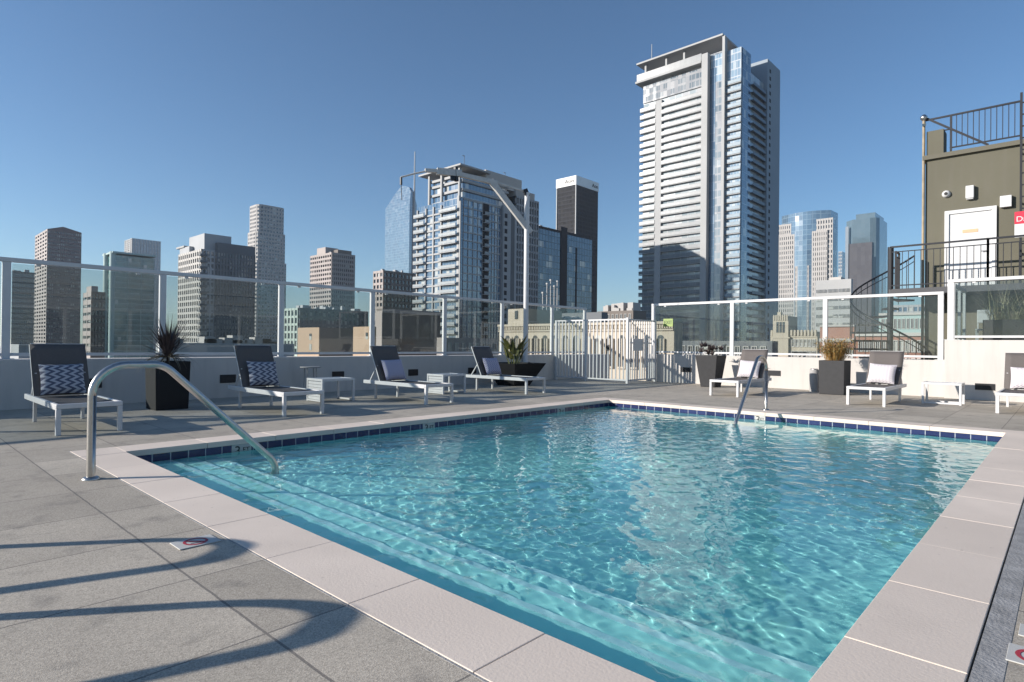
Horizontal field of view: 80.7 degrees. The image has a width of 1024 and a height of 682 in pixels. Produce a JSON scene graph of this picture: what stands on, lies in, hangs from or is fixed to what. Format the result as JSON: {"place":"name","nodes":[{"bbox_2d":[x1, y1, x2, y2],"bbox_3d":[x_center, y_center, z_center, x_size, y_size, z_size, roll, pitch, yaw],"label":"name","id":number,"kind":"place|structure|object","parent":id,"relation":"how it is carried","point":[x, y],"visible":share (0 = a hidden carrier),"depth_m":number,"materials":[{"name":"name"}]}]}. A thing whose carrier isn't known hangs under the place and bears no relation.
{"place":"outdoors","nodes":[
{"label":"outdoors","id":0,"kind":"place"},
{"bbox_2d":[10,344,29,358],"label":"building","id":1,"kind":"structure","parent":0,"point":[19,348],"depth_m":171.27,"materials":[{"name":"white stone"}]},
{"bbox_2d":[10,270,34,343],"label":"office block","id":2,"kind":"structure","parent":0,"point":[22,307],"depth_m":424.37,"materials":[{"name":"grey stone"}]},
{"bbox_2d":[33,227,81,343],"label":"office tower","id":3,"kind":"structure","parent":0,"point":[57,307],"depth_m":631.34,"materials":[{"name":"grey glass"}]},
{"bbox_2d":[82,286,105,357],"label":"apartment block","id":4,"kind":"structure","parent":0,"point":[93,339],"depth_m":262.16,"materials":[{"name":"grey concrete"}]},
{"bbox_2d":[102,251,156,357],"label":"glass tower","id":5,"kind":"structure","parent":0,"point":[129,308],"depth_m":438.53,"materials":[{"name":"glass"}]},
{"bbox_2d":[124,238,160,356],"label":"glass tower","id":6,"kind":"structure","parent":0,"point":[141,246],"depth_m":1280.07,"materials":[{"name":"white stone"}]},
{"bbox_2d":[156,335,293,356],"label":"building","id":7,"kind":"structure","parent":0,"point":[213,344],"depth_m":215.01,"materials":[{"name":"concrete"}]},
{"bbox_2d":[248,204,285,341],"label":"office tower","id":8,"kind":"structure","parent":0,"point":[266,237],"depth_m":626.14,"materials":[{"name":"grey glass"}]},
{"bbox_2d":[297,327,352,355],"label":"stucco building","id":9,"kind":"structure","parent":0,"point":[317,339],"depth_m":97.08,"materials":[{"name":"paint"}]},
{"bbox_2d":[284,305,367,355],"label":"apartment block","id":10,"kind":"structure","parent":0,"point":[301,316],"depth_m":257.42,"materials":[{"name":"teal glass"}]},
{"bbox_2d":[309,247,354,309],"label":"office tower","id":11,"kind":"structure","parent":0,"point":[332,266],"depth_m":529.49,"materials":[{"name":"beige concrete"}]},
{"bbox_2d":[353,327,375,355],"bbox_3d":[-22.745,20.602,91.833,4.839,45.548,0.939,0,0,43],"label":"stucco building","id":12,"kind":"structure","parent":0,"point":[360,339],"depth_m":91.72,"materials":[{"name":"paint"}]},
{"bbox_2d":[373,269,415,326],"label":"office block","id":13,"kind":"structure","parent":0,"point":[394,280],"depth_m":386.22,"materials":[{"name":"grey concrete"}]},
{"bbox_2d":[385,152,416,273],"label":"glass tower","id":14,"kind":"structure","parent":0,"point":[399,234],"depth_m":913.51,"materials":[{"name":"blue glass"}]},
{"bbox_2d":[376,308,441,355],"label":"brown slab building","id":15,"kind":"structure","parent":0,"point":[409,331],"depth_m":124.69,"materials":[{"name":"stone"}]},
{"bbox_2d":[437,338,498,354],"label":"building","id":16,"kind":"structure","parent":0,"point":[459,344],"depth_m":113.96,"materials":[{"name":"beige stone"}]},
{"bbox_2d":[448,342,451,351],"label":"window","id":17,"kind":"structure","parent":16,"relation":"in","point":[449,343],"depth_m":110.96,"materials":[{"name":"grey glass"}]},
{"bbox_2d":[455,343,458,351],"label":"window","id":18,"kind":"structure","parent":16,"relation":"in","point":[456,344],"depth_m":112.26,"materials":[{"name":"grey glass"}]},
{"bbox_2d":[461,343,465,351],"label":"window","id":19,"kind":"structure","parent":16,"relation":"in","point":[463,345],"depth_m":113.51,"materials":[{"name":"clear glass"}]},
{"bbox_2d":[468,343,471,351],"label":"window","id":20,"kind":"structure","parent":16,"relation":"in","point":[469,344],"depth_m":114.71,"materials":[{"name":"grey glass"}]},
{"bbox_2d":[412,155,538,338],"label":"apartment tower","id":21,"kind":"structure","parent":0,"point":[469,238],"depth_m":224.53,"materials":[{"name":"blue glass"}]},
{"bbox_2d":[0,378,1023,681],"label":"deck","id":22,"kind":"structure","parent":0,"point":[102,578],"depth_m":2.97,"materials":[{"name":"concrete"}]},
{"bbox_2d":[24,343,122,435],"bbox_3d":[-5.691,0.562,7.779,1.980,1.044,0.660,0,0,43],"label":"sun lounger","id":23,"kind":"object","parent":22,"relation":"on","point":[54,354],"visible":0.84,"depth_m":8.03,"materials":[{"name":"grey"}]},
{"bbox_2d":[38,364,85,394],"bbox_3d":[-6.024,0.507,8.081,0.500,0.430,0.150,1,-24,-47],"label":"pillow","id":24,"kind":"object","parent":23,"relation":"on","point":[56,379],"visible":1,"depth_m":8.02,"materials":[{"name":"blue fabric"}]},
{"bbox_2d":[134,315,204,410],"bbox_3d":[-5.639,0.300,9.797,1.032,1.592,0.998,0,0,19],"label":"potted plant","id":25,"kind":"object","parent":22,"relation":"on","point":[165,390],"visible":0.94,"depth_m":9.65,"materials":[{"name":"black plant"}]},
{"bbox_2d":[81,361,278,480],"bbox_3d":[-2.820,0.885,5.302,0.124,1.431,1.604,0,0,43],"label":"handrail","id":26,"kind":"object","parent":22,"relation":"on","point":[102,374],"visible":0.9,"depth_m":4.95,"materials":[{"name":"silver metal"}]},
{"bbox_2d":[170,534,220,549],"bbox_3d":[-1.728,1.096,3.290,0.155,0.007,0.210,0,0,43],"label":"floor marker","id":27,"kind":"object","parent":22,"relation":"on","point":[194,542],"visible":1,"depth_m":3.28,"materials":[{"name":"white ceramic"}]},
{"bbox_2d":[228,345,323,416],"bbox_3d":[-3.840,0.592,9.731,1.980,1.044,0.660,0,0,43],"label":"sun lounger","id":28,"kind":"object","parent":22,"relation":"on","point":[253,353],"visible":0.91,"depth_m":9.95,"materials":[{"name":"grey"}]},
{"bbox_2d":[246,361,278,384],"bbox_3d":[-4.152,0.538,10.056,0.500,0.430,0.150,3,-26,-46],"label":"pillow","id":29,"kind":"object","parent":28,"relation":"on","point":[262,373],"visible":1,"depth_m":9.98,"materials":[{"name":"blue fabric"}]},
{"bbox_2d":[0,354,609,409],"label":"parapet wall","id":30,"kind":"structure","parent":22,"relation":"on","point":[212,377],"depth_m":12.66,"materials":[{"name":"white paint"}]},
{"bbox_2d":[0,257,586,358],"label":"glass fence","id":31,"kind":"object","parent":30,"relation":"on","point":[6,305],"visible":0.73,"depth_m":12.58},
{"bbox_2d":[300,366,320,395],"bbox_3d":[-4.196,0.829,12.539,0.420,0.595,0.420,0,0,43],"label":"cocktail table","id":32,"kind":"object","parent":22,"relation":"on","point":[307,367],"visible":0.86,"depth_m":12.52,"materials":[{"name":"grey metal"}]},
{"bbox_2d":[306,377,354,401],"bbox_3d":[-3.429,0.913,11.404,0.570,0.430,0.680,0,0,43],"label":"side table","id":33,"kind":"object","parent":22,"relation":"on","point":[312,383],"visible":0.9,"depth_m":11.28,"materials":[{"name":"metal"}]},
{"bbox_2d":[363,346,452,404],"bbox_3d":[-2.039,0.622,11.702,1.980,1.044,0.660,0,0,43],"label":"sun lounger","id":34,"kind":"object","parent":22,"relation":"on","point":[379,353],"visible":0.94,"depth_m":11.92,"materials":[{"name":"grey"}]},
{"bbox_2d":[381,359,406,379],"bbox_3d":[-2.358,0.567,12.020,0.150,0.430,0.500,-31,-19,38],"label":"pillow","id":35,"kind":"object","parent":34,"relation":"on","point":[393,369],"visible":1,"depth_m":11.93,"materials":[{"name":"fabric"}]},
{"bbox_2d":[427,373,465,393],"bbox_3d":[-1.465,0.945,13.463,0.550,0.430,0.670,0,0,43],"label":"side table","id":36,"kind":"object","parent":22,"relation":"on","point":[432,377],"visible":0.91,"depth_m":13.31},
{"bbox_2d":[400,166,532,361],"bbox_3d":[-1.295,-1.918,17.556,3.996,6.204,0.319,1,0,-17],"label":"davit crane","id":37,"kind":"object","parent":22,"relation":"on","point":[454,173],"visible":0.81,"depth_m":17.98,"materials":[{"name":"grey metal"}]},
{"bbox_2d":[466,346,545,393],"bbox_3d":[-0.179,0.655,14.178,1.980,1.044,0.660,0,0,43],"label":"sun lounger","id":38,"kind":"object","parent":22,"relation":"on","point":[480,353],"visible":0.91,"depth_m":14.40,"materials":[{"name":"grey"}]},
{"bbox_2d":[482,358,501,373],"bbox_3d":[-0.482,0.601,14.513,0.500,0.430,0.150,1,-25,-47],"label":"pillow","id":39,"kind":"object","parent":38,"relation":"on","point":[491,365],"visible":1,"depth_m":14.42,"materials":[{"name":"fabric"}]},
{"bbox_2d":[494,332,545,385],"bbox_3d":[0.054,0.467,16.310,1.240,1.450,1.240,0,0,43],"label":"potted plant","id":40,"kind":"object","parent":22,"relation":"on","point":[518,368],"visible":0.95,"depth_m":16.07,"materials":[{"name":"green plant"}]},
{"bbox_2d":[68,408,1023,681],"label":"grout strip","id":41,"kind":"object","parent":22,"relation":"on","point":[990,662],"visible":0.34,"depth_m":2.48,"materials":[{"name":"concrete"}]},
{"bbox_2d":[70,397,1023,681],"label":"swimming pool","id":42,"kind":"structure","parent":22,"relation":"in","point":[924,615],"depth_m":2.91,"materials":[{"name":"teal paint"}]},
{"bbox_2d":[148,406,998,681],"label":"water","id":43,"kind":"structure","parent":42,"relation":"in","point":[662,546],"depth_m":4.32,"materials":[{"name":"teal liquid"}]},
{"bbox_2d":[554,318,656,383],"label":"picket gate","id":44,"kind":"structure","parent":22,"relation":"on","point":[637,344],"depth_m":18.19,"materials":[{"name":"white metal"}]},
{"bbox_2d":[695,340,725,386],"bbox_3d":[5.404,0.602,16.436,0.861,1.292,0.942,0,0,43],"label":"potted plant","id":45,"kind":"object","parent":22,"relation":"on","point":[711,366],"visible":1,"depth_m":16.28,"materials":[{"name":"grey plant"}]},
{"bbox_2d":[709,349,771,396],"bbox_3d":[5.352,0.712,14.039,0.660,1.044,1.980,0,0,43],"label":"sun lounger","id":46,"kind":"object","parent":22,"relation":"on","point":[749,354],"visible":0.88,"depth_m":14.33,"materials":[{"name":"grey"}]},
{"bbox_2d":[737,360,760,377],"bbox_3d":[5.653,0.664,14.374,0.500,0.430,0.150,2,-23,43],"label":"pillow","id":47,"kind":"object","parent":46,"relation":"on","point":[745,368],"visible":0.8,"depth_m":14.33,"materials":[{"name":"fabric"}]},
{"bbox_2d":[734,355,769,423],"bbox_3d":[4.000,1.020,10.054,0.124,1.557,1.418,0,0,43],"label":"handrail","id":48,"kind":"object","parent":22,"relation":"on","point":[763,358],"visible":0.81,"depth_m":10.13,"materials":[{"name":"silver metal"}]},
{"bbox_2d":[646,354,943,396],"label":"parapet wall","id":49,"kind":"structure","parent":22,"relation":"on","point":[788,372],"depth_m":15.85,"materials":[{"name":"white paint"}]},
{"bbox_2d":[651,291,943,359],"bbox_3d":[7.163,-0.363,16.413,7.640,1.580,0.112,0,0,43],"label":"glass fence","id":50,"kind":"object","parent":49,"relation":"on","point":[940,306],"visible":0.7,"depth_m":15.55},
{"bbox_2d":[663,319,672,326],"bbox_3d":[4.810,-0.566,18.568,0.320,0.240,0.015,0,0,43],"label":"exit sign","id":51,"kind":"object","parent":50,"relation":"attached to","point":[667,322],"visible":1,"depth_m":18.58,"materials":[{"name":"green"}]},
{"bbox_2d":[809,369,818,391],"bbox_3d":[7.580,0.979,15.119,0.220,0.570,0.220,0,0,43],"label":"ash urn","id":52,"kind":"object","parent":22,"relation":"on","point":[813,380],"visible":0.98,"depth_m":15.03,"materials":[{"name":"metal"}]},
{"bbox_2d":[814,337,858,394],"bbox_3d":[7.681,0.565,14.337,1.145,1.391,1.058,0,0,18],"label":"potted plant","id":53,"kind":"object","parent":22,"relation":"on","point":[835,372],"visible":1,"depth_m":14.16,"materials":[{"name":"grey plant"}]},
{"bbox_2d":[846,351,906,406],"bbox_3d":[7.396,0.723,12.184,0.660,1.044,1.980,0,0,43],"label":"sun lounger","id":54,"kind":"object","parent":22,"relation":"on","point":[888,357],"visible":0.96,"depth_m":12.50,"materials":[{"name":"grey"}]},
{"bbox_2d":[867,363,896,383],"bbox_3d":[7.687,0.675,12.528,0.500,0.430,0.150,4,-22,44],"label":"pillow","id":55,"kind":"object","parent":54,"relation":"on","point":[881,373],"visible":1,"depth_m":12.47,"materials":[{"name":"fabric"}]},
{"bbox_2d":[922,381,964,405],"bbox_3d":[8.645,1.043,12.085,0.650,0.430,0.500,0,0,43],"label":"side table","id":56,"kind":"object","parent":22,"relation":"on","point":[961,385],"visible":1,"depth_m":12.03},
{"bbox_2d":[944,340,1023,401],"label":"parapet wall","id":57,"kind":"structure","parent":22,"relation":"on","point":[977,367],"depth_m":13.10,"materials":[{"name":"white paint"}]},
{"bbox_2d":[944,276,1023,339],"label":"glass fence","id":58,"kind":"object","parent":57,"relation":"on","point":[950,311],"visible":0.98,"depth_m":13.47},
{"bbox_2d":[995,352,1023,412],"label":"sun lounger","id":59,"kind":"object","parent":22,"relation":"on","point":[1013,360],"visible":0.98,"depth_m":11.48,"materials":[{"name":"grey"}]},
{"bbox_2d":[1010,367,1023,387],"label":"pillow","id":60,"kind":"object","parent":59,"relation":"on","point":[1017,377],"visible":1,"depth_m":11.25,"materials":[{"name":"fabric"}]},
{"bbox_2d":[1006,643,1023,664],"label":"floor marker","id":61,"kind":"object","parent":22,"relation":"on","point":[1015,653],"visible":1,"depth_m":2.17,"materials":[{"name":"white ceramic"}]},
{"bbox_2d":[1018,623,1023,636],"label":"floor marker","id":62,"kind":"object","parent":22,"relation":"on","point":[1021,631],"visible":1,"depth_m":2.35,"materials":[{"name":"white ceramic"}]},
{"bbox_2d":[0,0,1023,346],"label":"sky","id":63,"kind":"structure","parent":0,"point":[165,121],"materials":[{"name":"blue"}]},
{"bbox_2d":[541,279,558,310],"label":"flue pipes","id":64,"kind":"object","parent":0,"point":[550,289],"visible":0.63,"depth_m":99.94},
{"bbox_2d":[538,225,591,312],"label":"hotel block","id":65,"kind":"structure","parent":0,"point":[564,257],"depth_m":319.19,"materials":[{"name":"blue glass"}]},
{"bbox_2d":[562,316,571,322],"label":"roof vent","id":66,"kind":"object","parent":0,"point":[566,318],"visible":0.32,"depth_m":61.40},
{"bbox_2d":[571,316,582,322],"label":"roof vent","id":67,"kind":"object","parent":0,"point":[575,318],"visible":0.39,"depth_m":61.45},
{"bbox_2d":[556,175,598,311],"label":"office tower","id":68,"kind":"structure","parent":0,"point":[576,204],"depth_m":570.97,"materials":[{"name":"glass"}]},
{"bbox_2d":[562,312,607,322],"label":"warehouse","id":69,"kind":"structure","parent":0,"point":[596,315],"depth_m":131.67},
{"bbox_2d":[497,309,682,380],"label":"arcade building","id":70,"kind":"structure","parent":0,"point":[670,338],"depth_m":51.38,"materials":[{"name":"beige stone"}]},
{"bbox_2d":[504,335,510,354],"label":"window","id":71,"kind":"structure","parent":70,"relation":"in","point":[507,338],"depth_m":57.74,"materials":[{"name":"grey glass"}]},
{"bbox_2d":[513,335,519,354],"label":"window","id":72,"kind":"structure","parent":70,"relation":"in","point":[516,340],"depth_m":57.01,"materials":[{"name":"grey glass"}]},
{"bbox_2d":[531,335,538,354],"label":"window","id":73,"kind":"structure","parent":70,"relation":"in","point":[534,341],"depth_m":55.46,"materials":[{"name":"grey glass"}]},
{"bbox_2d":[540,335,547,353],"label":"window","id":74,"kind":"structure","parent":70,"relation":"in","point":[543,341],"depth_m":54.68,"materials":[{"name":"grey glass"}]},
{"bbox_2d":[560,335,567,353],"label":"window","id":75,"kind":"structure","parent":70,"relation":"in","point":[564,335],"depth_m":53.14,"materials":[{"name":"grey glass"}]},
{"bbox_2d":[571,336,578,353],"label":"window","id":76,"kind":"structure","parent":70,"relation":"in","point":[574,336],"depth_m":52.39,"materials":[{"name":"grey glass"}]},
{"bbox_2d":[594,335,601,353],"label":"window","id":77,"kind":"structure","parent":70,"relation":"in","point":[595,339],"depth_m":50.68,"materials":[{"name":"white glass"}]},
{"bbox_2d":[605,335,613,367],"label":"window","id":78,"kind":"structure","parent":70,"relation":"in","point":[606,340],"depth_m":49.87,"materials":[{"name":"beige glass"}]},
{"bbox_2d":[616,335,625,368],"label":"window","id":79,"kind":"structure","parent":70,"relation":"in","point":[621,341],"depth_m":49.10,"materials":[{"name":"beige glass"}]},
{"bbox_2d":[631,335,638,368],"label":"window","id":80,"kind":"structure","parent":70,"relation":"in","point":[633,335],"depth_m":48.32,"materials":[{"name":"beige glass"}]},
{"bbox_2d":[643,335,650,369],"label":"window","id":81,"kind":"structure","parent":70,"relation":"in","point":[645,335],"depth_m":47.63,"materials":[{"name":"beige glass"}]},
{"bbox_2d":[656,335,664,353],"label":"window","id":82,"kind":"structure","parent":70,"relation":"in","point":[660,341],"depth_m":46.71,"materials":[{"name":"grey glass"}]},
{"bbox_2d":[599,302,645,321],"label":"stone building","id":83,"kind":"structure","parent":0,"point":[630,310],"depth_m":203.87,"materials":[{"name":"white stone"}]},
{"bbox_2d":[635,33,779,340],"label":"apartment tower","id":84,"kind":"structure","parent":0,"point":[710,147],"depth_m":247.53,"materials":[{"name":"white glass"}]},
{"bbox_2d":[767,70,770,338],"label":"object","id":85,"kind":"structure","parent":84,"relation":"in","point":[770,70],"depth_m":252.63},
{"bbox_2d":[682,341,777,356],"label":"building","id":86,"kind":"structure","parent":0,"point":[739,346],"depth_m":104.87,"materials":[{"name":"grey concrete"}]},
{"bbox_2d":[682,345,685,354],"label":"window","id":87,"kind":"structure","parent":86,"relation":"in","point":[683,346],"depth_m":110.64,"materials":[{"name":"grey glass"}]},
{"bbox_2d":[688,345,692,354],"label":"window","id":88,"kind":"structure","parent":86,"relation":"in","point":[690,348],"depth_m":109.80,"materials":[{"name":"grey glass"}]},
{"bbox_2d":[695,346,700,354],"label":"window","id":89,"kind":"structure","parent":86,"relation":"in","point":[696,347],"depth_m":108.92,"materials":[{"name":"grey glass"}]},
{"bbox_2d":[734,346,739,355],"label":"window","id":90,"kind":"structure","parent":86,"relation":"in","point":[736,348],"depth_m":103.91,"materials":[{"name":"grey glass"}]},
{"bbox_2d":[770,312,819,356],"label":"ornate building","id":91,"kind":"structure","parent":0,"point":[787,335],"depth_m":123.31,"materials":[{"name":"beige stone"}]},
{"bbox_2d":[791,339,794,346],"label":"window","id":92,"kind":"structure","parent":91,"relation":"in","point":[792,340],"depth_m":123.06,"materials":[{"name":"grey glass"}]},
{"bbox_2d":[795,339,798,346],"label":"window","id":93,"kind":"structure","parent":91,"relation":"in","point":[796,340],"depth_m":122.52,"materials":[{"name":"grey glass"}]},
{"bbox_2d":[812,339,815,346],"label":"window","id":94,"kind":"structure","parent":91,"relation":"in","point":[813,340],"depth_m":120.33,"materials":[{"name":"grey glass"}]},
{"bbox_2d":[815,277,852,331],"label":"office block","id":95,"kind":"structure","parent":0,"point":[838,311],"depth_m":213.56,"materials":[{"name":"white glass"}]},
{"bbox_2d":[819,325,855,357],"bbox_3d":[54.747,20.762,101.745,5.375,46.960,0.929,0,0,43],"label":"brick building","id":96,"kind":"structure","parent":0,"point":[839,332],"depth_m":101.42,"materials":[{"name":"pink brick"}]},
{"bbox_2d":[838,251,844,277],"bbox_3d":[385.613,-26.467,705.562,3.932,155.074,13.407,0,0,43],"label":"office tower","id":97,"kind":"structure","parent":0,"point":[841,263],"depth_m":701.73,"materials":[{"name":"blue glass"}]},
{"bbox_2d":[845,212,886,331],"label":"glass tower","id":98,"kind":"structure","parent":0,"point":[865,247],"depth_m":527.88,"materials":[{"name":"blue glass"}]},
{"bbox_2d":[855,332,920,359],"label":"brick building","id":99,"kind":"structure","parent":0,"point":[907,348],"depth_m":87.87,"materials":[{"name":"brown brick"}]},
{"bbox_2d":[858,342,862,351],"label":"window","id":100,"kind":"structure","parent":99,"relation":"in","point":[861,343],"depth_m":90.94,"materials":[{"name":"grey glass"}]},
{"bbox_2d":[864,342,868,351],"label":"window","id":101,"kind":"structure","parent":99,"relation":"in","point":[867,343],"depth_m":90.33,"materials":[{"name":"grey glass"}]},
{"bbox_2d":[875,342,879,350],"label":"window","id":102,"kind":"structure","parent":99,"relation":"in","point":[877,344],"depth_m":89.49,"materials":[{"name":"grey glass"}]},
{"bbox_2d":[893,340,897,350],"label":"window","id":103,"kind":"structure","parent":99,"relation":"in","point":[895,342],"depth_m":87.93,"materials":[{"name":"grey glass"}]},
{"bbox_2d":[900,340,903,350],"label":"window","id":104,"kind":"structure","parent":99,"relation":"in","point":[901,341],"depth_m":87.37,"materials":[{"name":"grey glass"}]},
{"bbox_2d":[905,340,909,351],"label":"window","id":105,"kind":"structure","parent":99,"relation":"in","point":[907,346],"depth_m":86.93,"materials":[{"name":"grey glass"}]},
{"bbox_2d":[911,340,915,351],"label":"window","id":106,"kind":"structure","parent":99,"relation":"in","point":[912,342],"depth_m":86.42,"materials":[{"name":"grey glass"}]},
{"bbox_2d":[917,340,920,352],"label":"window","id":107,"kind":"structure","parent":99,"relation":"in","point":[918,346],"depth_m":85.93,"materials":[{"name":"grey glass"}]},
{"bbox_2d":[879,312,924,332],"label":"office block","id":108,"kind":"structure","parent":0,"point":[906,322],"depth_m":154.73,"materials":[{"name":"white concrete"}]},
{"bbox_2d":[893,319,896,328],"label":"window","id":109,"kind":"structure","parent":108,"relation":"in","point":[895,320],"depth_m":156.21,"materials":[{"name":"grey glass"}]},
{"bbox_2d":[898,319,900,328],"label":"window","id":110,"kind":"structure","parent":108,"relation":"in","point":[899,320],"depth_m":155.61,"materials":[{"name":"grey glass"}]},
{"bbox_2d":[902,319,904,328],"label":"window","id":111,"kind":"structure","parent":108,"relation":"in","point":[903,320],"depth_m":155.00,"materials":[{"name":"grey glass"}]},
{"bbox_2d":[906,318,908,328],"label":"window","id":112,"kind":"structure","parent":108,"relation":"in","point":[907,319],"depth_m":154.43,"materials":[{"name":"grey glass"}]},
{"bbox_2d":[911,318,913,328],"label":"window","id":113,"kind":"structure","parent":108,"relation":"in","point":[912,319],"depth_m":153.68,"materials":[{"name":"grey glass"}]},
{"bbox_2d":[915,318,917,328],"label":"window","id":114,"kind":"structure","parent":108,"relation":"in","point":[916,319],"depth_m":153.08,"materials":[{"name":"grey glass"}]},
{"bbox_2d":[893,304,924,312],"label":"office block","id":115,"kind":"structure","parent":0,"point":[909,308],"depth_m":334.43,"materials":[{"name":"concrete"}]},
{"bbox_2d":[975,310,993,339],"bbox_3d":[11.584,-0.326,14.767,0.340,0.900,0.400,0,0,43],"label":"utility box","id":116,"kind":"object","parent":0,"point":[981,315],"visible":0.39,"depth_m":14.93,"materials":[{"name":"grey paint"}]},
{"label":"terrace floor","id":117,"kind":"structure","parent":0,"visible":0},
{"bbox_2d":[954,284,965,339],"bbox_3d":[10.779,-0.656,14.530,0.112,1.300,2.070,0,0,43],"label":"glass fence","id":118,"kind":"object","parent":117,"relation":"on","point":[959,313],"visible":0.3,"depth_m":14.49,"materials":[{"name":"glass"}]},
{"bbox_2d":[960,286,1023,339],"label":"potted plant","id":119,"kind":"object","parent":117,"relation":"on","point":[1011,325],"visible":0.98,"depth_m":13.75,"materials":[{"name":"green plant"}]},
{"label":"ground","id":120,"kind":"structure","parent":0,"visible":0},
{"bbox_2d":[176,233,255,342],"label":"apartment tower","id":121,"kind":"structure","parent":120,"relation":"on","point":[216,308],"depth_m":309.13,"materials":[{"name":"grey glass"}]},
{"bbox_2d":[778,210,837,331],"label":"office tower","id":122,"kind":"structure","parent":120,"relation":"on","point":[808,249],"depth_m":476.94,"materials":[{"name":"blue glass"}]},
{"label":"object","id":123,"kind":"object","parent":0,"visible":0},
{"bbox_2d":[889,92,1023,359],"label":"stairhead building","id":124,"kind":"structure","parent":123,"relation":"on","point":[972,200],"depth_m":16.37,"materials":[{"name":"brown paint"}]},
{"bbox_2d":[849,247,933,359],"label":"spiral staircase","id":125,"kind":"structure","parent":124,"relation":"attached to","point":[890,308],"depth_m":16.89,"materials":[{"name":"metal"}]},
{"bbox_2d":[949,210,991,285],"bbox_3d":[12.458,-2.467,16.397,0.935,2.078,0.094,0,0,43],"label":"door","id":126,"kind":"structure","parent":124,"relation":"in","point":[970,225],"depth_m":16.41,"materials":[{"name":"white paint"}]},
{"bbox_2d":[1014,211,1023,237],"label":"danger sign","id":127,"kind":"object","parent":124,"relation":"attached to","point":[1019,224],"visible":1,"depth_m":15.34,"materials":[{"name":"red plastic"}]}
]}

